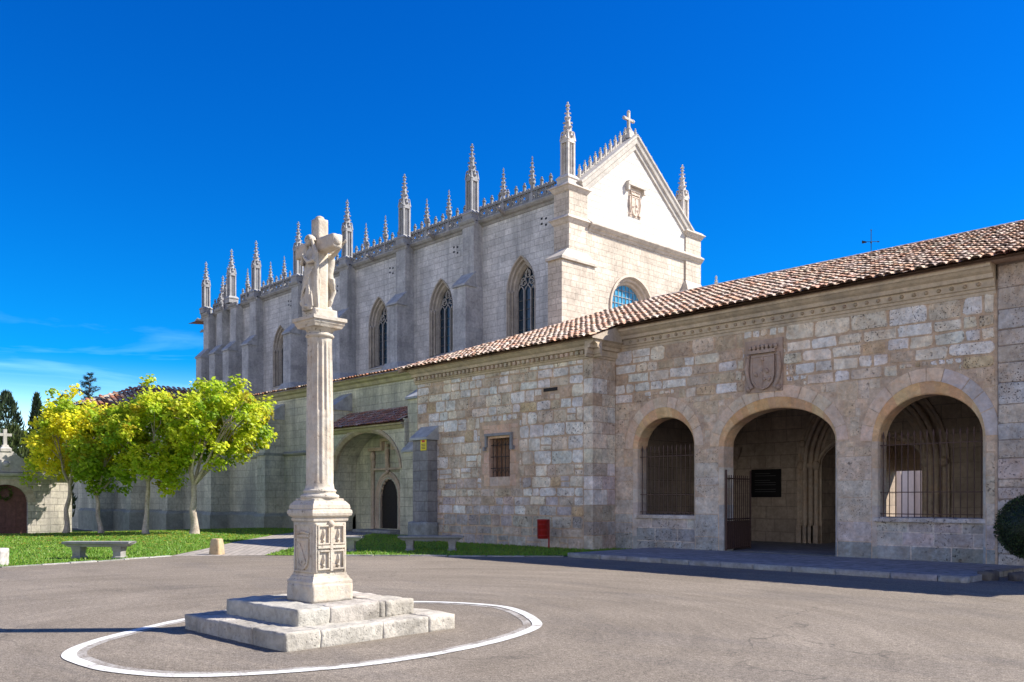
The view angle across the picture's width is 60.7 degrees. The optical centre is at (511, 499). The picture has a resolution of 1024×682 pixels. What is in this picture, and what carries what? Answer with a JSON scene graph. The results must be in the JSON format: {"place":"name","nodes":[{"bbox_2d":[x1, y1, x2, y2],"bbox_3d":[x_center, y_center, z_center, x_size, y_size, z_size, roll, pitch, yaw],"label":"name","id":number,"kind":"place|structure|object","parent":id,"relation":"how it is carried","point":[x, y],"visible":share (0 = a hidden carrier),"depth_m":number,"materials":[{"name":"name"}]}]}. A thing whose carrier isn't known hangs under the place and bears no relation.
{"place":"outdoors","nodes":[
{"label":"outdoors","id":0,"kind":"place"},
{"bbox_2d":[0,527,293,565],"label":"lawn","id":1,"kind":"structure","parent":0,"point":[152,547],"depth_m":31.28,"materials":[{"name":"green plant"}]},
{"bbox_2d":[0,548,9,565],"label":"stone block","id":2,"kind":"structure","parent":1,"relation":"on","point":[4,555],"depth_m":20.88,"materials":[{"name":"white stone"}]},
{"bbox_2d":[0,421,30,458],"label":"evergreen tree","id":3,"kind":"object","parent":1,"relation":"on","point":[13,440],"visible":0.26,"depth_m":61.22,"materials":[{"name":"green plant"}]},
{"bbox_2d":[30,442,77,516],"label":"evergreen tree","id":4,"kind":"object","parent":1,"relation":"on","point":[74,499],"visible":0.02,"depth_m":62.35,"materials":[{"name":"plant"}]},
{"bbox_2d":[18,383,117,532],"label":"broadleaf tree","id":5,"kind":"object","parent":1,"relation":"on","point":[42,444],"visible":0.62,"depth_m":40.44,"materials":[{"name":"green plant"}]},
{"bbox_2d":[61,541,135,558],"bbox_3d":[-11.036,1.390,23.378,1.780,0.520,0.480,0,0,0],"label":"stone bench","id":6,"kind":"object","parent":1,"relation":"on","point":[79,548],"visible":0.86,"depth_m":23.20,"materials":[{"name":"grey stone"}]},
{"bbox_2d":[58,403,157,533],"bbox_3d":[-18.709,-1.335,40.416,4.042,6.128,4.110,0,0,18],"label":"broadleaf tree","id":7,"kind":"object","parent":1,"relation":"on","point":[89,465],"visible":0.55,"depth_m":39.58,"materials":[{"name":"green plant"}]},
{"bbox_2d":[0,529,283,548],"bbox_3d":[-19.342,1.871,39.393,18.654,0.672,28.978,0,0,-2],"label":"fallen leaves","id":8,"kind":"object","parent":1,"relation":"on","point":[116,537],"visible":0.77,"depth_m":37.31,"materials":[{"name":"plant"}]},
{"bbox_2d":[92,373,199,533],"bbox_3d":[-16.514,-1.996,39.852,4.618,7.465,4.610,0,0,-44],"label":"broadleaf tree","id":9,"kind":"object","parent":1,"relation":"on","point":[146,408],"visible":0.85,"depth_m":38.84,"materials":[{"name":"green plant"}]},
{"bbox_2d":[158,374,277,533],"bbox_3d":[-13.381,-1.968,39.814,5.464,7.418,5.203,0,0,-44],"label":"broadleaf tree","id":10,"kind":"object","parent":1,"relation":"on","point":[189,413],"visible":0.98,"depth_m":39.07,"materials":[{"name":"green plant"}]},
{"bbox_2d":[172,531,399,555],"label":"path","id":11,"kind":"structure","parent":0,"point":[265,545],"depth_m":29.41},
{"bbox_2d":[266,533,637,555],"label":"lawn","id":12,"kind":"structure","parent":0,"point":[382,545],"depth_m":27.55,"materials":[{"name":"green plant"}]},
{"bbox_2d":[346,536,363,551],"bbox_3d":[-5.473,1.390,26.524,1.900,0.520,0.480,0,0,0],"label":"stone bench","id":13,"kind":"object","parent":12,"relation":"on","point":[351,543],"visible":0.39,"depth_m":26.34,"materials":[{"name":"grey stone"}]},
{"bbox_2d":[398,535,463,550],"bbox_3d":[-2.492,1.390,26.943,2.000,0.520,0.480,0,0,0],"label":"stone bench","id":14,"kind":"object","parent":12,"relation":"on","point":[410,540],"visible":0.84,"depth_m":26.75,"materials":[{"name":"grey stone"}]},
{"bbox_2d":[537,519,549,548],"bbox_3d":[0.991,1.150,28.047,0.388,1.000,0.384,0,0,-36],"label":"litter bin","id":15,"kind":"object","parent":12,"relation":"on","point":[543,528],"visible":0.99,"depth_m":27.90,"materials":[{"name":"red metal"}]},
{"bbox_2d":[0,528,1023,681],"bbox_3d":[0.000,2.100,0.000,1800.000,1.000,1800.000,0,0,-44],"label":"ground","id":16,"kind":"structure","parent":0,"point":[602,620],"depth_m":11.25,"materials":[{"name":"grey asphalt"}]},
{"bbox_2d":[0,389,27,456],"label":"cypress","id":17,"kind":"object","parent":16,"relation":"on","point":[8,404],"visible":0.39,"depth_m":94.28,"materials":[{"name":"green plant"}]},
{"bbox_2d":[25,391,43,435],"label":"cypress","id":18,"kind":"object","parent":16,"relation":"on","point":[36,403],"visible":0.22,"depth_m":94.65,"materials":[{"name":"green plant"}]},
{"bbox_2d":[0,429,73,533],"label":"gate wall","id":19,"kind":"structure","parent":16,"relation":"on","point":[39,508],"depth_m":42.53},
{"bbox_2d":[0,486,13,500],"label":"wreath","id":20,"kind":"object","parent":19,"relation":"attached to","point":[7,498],"visible":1,"depth_m":41.91,"materials":[{"name":"green plant"}]},
{"bbox_2d":[0,485,26,533],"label":"door","id":21,"kind":"structure","parent":19,"relation":"in","point":[13,511],"depth_m":42.23,"materials":[{"name":"brown wood"}]},
{"bbox_2d":[47,372,100,460],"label":"conifer","id":22,"kind":"object","parent":16,"relation":"on","point":[89,391],"visible":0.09,"depth_m":109.57,"materials":[{"name":"green plant"}]},
{"bbox_2d":[53,384,195,527],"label":"monastery wing","id":23,"kind":"structure","parent":16,"relation":"on","point":[109,398],"depth_m":78.76,"materials":[{"name":"brown tile"}]},
{"bbox_2d":[209,538,224,554],"bbox_3d":[-8.513,1.395,25.223,0.376,0.510,0.337,0,0,16],"label":"stone bollard","id":24,"kind":"object","parent":16,"relation":"on","point":[216,546],"visible":0.82,"depth_m":25.09,"materials":[{"name":"stone"}]},
{"bbox_2d":[78,349,462,534],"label":"church aisle","id":25,"kind":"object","parent":16,"relation":"on","point":[374,423],"visible":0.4,"depth_m":48.94,"materials":[{"name":"stone"},{"name":"clay tile"}]},
{"bbox_2d":[368,438,399,528],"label":"doorway","id":26,"kind":"structure","parent":25,"relation":"in","point":[388,494],"depth_m":42.92,"materials":[{"name":"beige stone"}]},
{"bbox_2d":[0,555,562,567],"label":"kerb","id":27,"kind":"structure","parent":16,"relation":"on","point":[346,555],"depth_m":24.26,"materials":[{"name":"stone"}]},
{"bbox_2d":[61,601,541,676],"bbox_3d":[-2.238,1.592,10.822,6.143,0.001,4.790,0,0,-44],"label":"road marking","id":28,"kind":"object","parent":16,"relation":"on","point":[70,654],"visible":0.82,"depth_m":8.84,"materials":[{"name":"paint"}]},
{"bbox_2d":[185,216,454,651],"bbox_3d":[-2.373,-0.928,10.803,2.399,5.137,2.400,0,0,44],"label":"stone cross","id":29,"kind":"object","parent":16,"relation":"on","point":[321,603],"visible":0.99,"depth_m":10.61,"materials":[{"name":"stone"}]},
{"bbox_2d":[188,102,717,399],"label":"church","id":30,"kind":"structure","parent":16,"relation":"on","point":[611,227],"depth_m":54.38,"materials":[{"name":"beige stone"}]},
{"bbox_2d":[272,325,283,387],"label":"window","id":31,"kind":"structure","parent":30,"relation":"in","point":[278,339],"depth_m":73.40,"materials":[{"name":"beige glass"}]},
{"bbox_2d":[368,296,386,369],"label":"window","id":32,"kind":"structure","parent":30,"relation":"in","point":[377,327],"depth_m":63.13,"materials":[{"name":"beige glass"}]},
{"bbox_2d":[428,278,452,358],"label":"window","id":33,"kind":"structure","parent":30,"relation":"in","point":[441,303],"depth_m":57.98,"materials":[{"name":"beige glass"}]},
{"bbox_2d":[506,255,534,336],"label":"window","id":34,"kind":"structure","parent":30,"relation":"in","point":[520,289],"depth_m":52.47,"materials":[{"name":"beige glass"}]},
{"bbox_2d":[609,275,650,308],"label":"oculus window","id":35,"kind":"structure","parent":30,"relation":"in","point":[627,289],"depth_m":52.65,"materials":[{"name":"blue glass"}]},
{"bbox_2d":[396,220,1023,563],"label":"gatehouse","id":36,"kind":"object","parent":16,"relation":"on","point":[840,392],"visible":0.98,"depth_m":26.59,"materials":[{"name":"stone"}]},
{"bbox_2d":[421,439,426,450],"bbox_3d":[-3.308,-2.030,32.678,0.024,0.420,0.340,0,0,-44],"label":"warning sign","id":37,"kind":"object","parent":36,"relation":"attached to","point":[423,444],"visible":1,"depth_m":32.66,"materials":[{"name":"yellow metal"}]},
{"bbox_2d":[482,423,517,485],"bbox_3d":[-0.356,-1.521,30.445,0.480,2.147,1.838,0,0,-44],"label":"window","id":38,"kind":"structure","parent":36,"relation":"in","point":[502,449],"depth_m":30.55,"materials":[{"name":"stone"}]},
{"bbox_2d":[751,469,780,496],"bbox_3d":[9.034,-0.565,31.092,0.053,0.990,1.160,0,0,-44],"label":"notice board","id":39,"kind":"object","parent":36,"relation":"attached to","point":[765,482],"visible":1,"depth_m":31.05,"materials":[{"name":"black"}]},
{"bbox_2d":[567,552,969,582],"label":"kerb","id":40,"kind":"structure","parent":16,"relation":"on","point":[910,576],"depth_m":19.36,"materials":[{"name":"stone"}]},
{"bbox_2d":[993,495,1023,559],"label":"topiary bush","id":41,"kind":"object","parent":16,"relation":"on","point":[1009,524],"visible":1,"depth_m":17.63,"materials":[{"name":"green plant"}]},
{"bbox_2d":[997,259,1023,565],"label":"wall extension","id":42,"kind":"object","parent":16,"relation":"on","point":[1010,380],"depth_m":19.65,"materials":[{"name":"stone"}]},
{"bbox_2d":[1007,572,1023,580],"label":"rock","id":43,"kind":"object","parent":16,"relation":"on","point":[1017,576],"visible":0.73,"depth_m":17.04,"materials":[{"name":"stone"}]},
{"bbox_2d":[0,0,1023,447],"label":"sky","id":44,"kind":"structure","parent":0,"point":[143,143],"materials":[{"name":"blue"}]},
{"bbox_2d":[575,547,1023,581],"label":"pavement","id":45,"kind":"structure","parent":0,"point":[970,570],"depth_m":20.81,"materials":[{"name":"grey concrete"}]},
{"bbox_2d":[897,471,921,516],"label":"courtyard building","id":46,"kind":"structure","parent":0,"point":[911,495],"depth_m":44.43,"materials":[{"name":"paint"}]},
{"bbox_2d":[977,569,999,580],"bbox_3d":[9.418,1.534,17.293,0.433,0.277,0.332,0,0,-33],"label":"rock","id":47,"kind":"object","parent":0,"point":[988,575],"visible":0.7,"depth_m":17.16,"materials":[{"name":"stone"}]}
]}

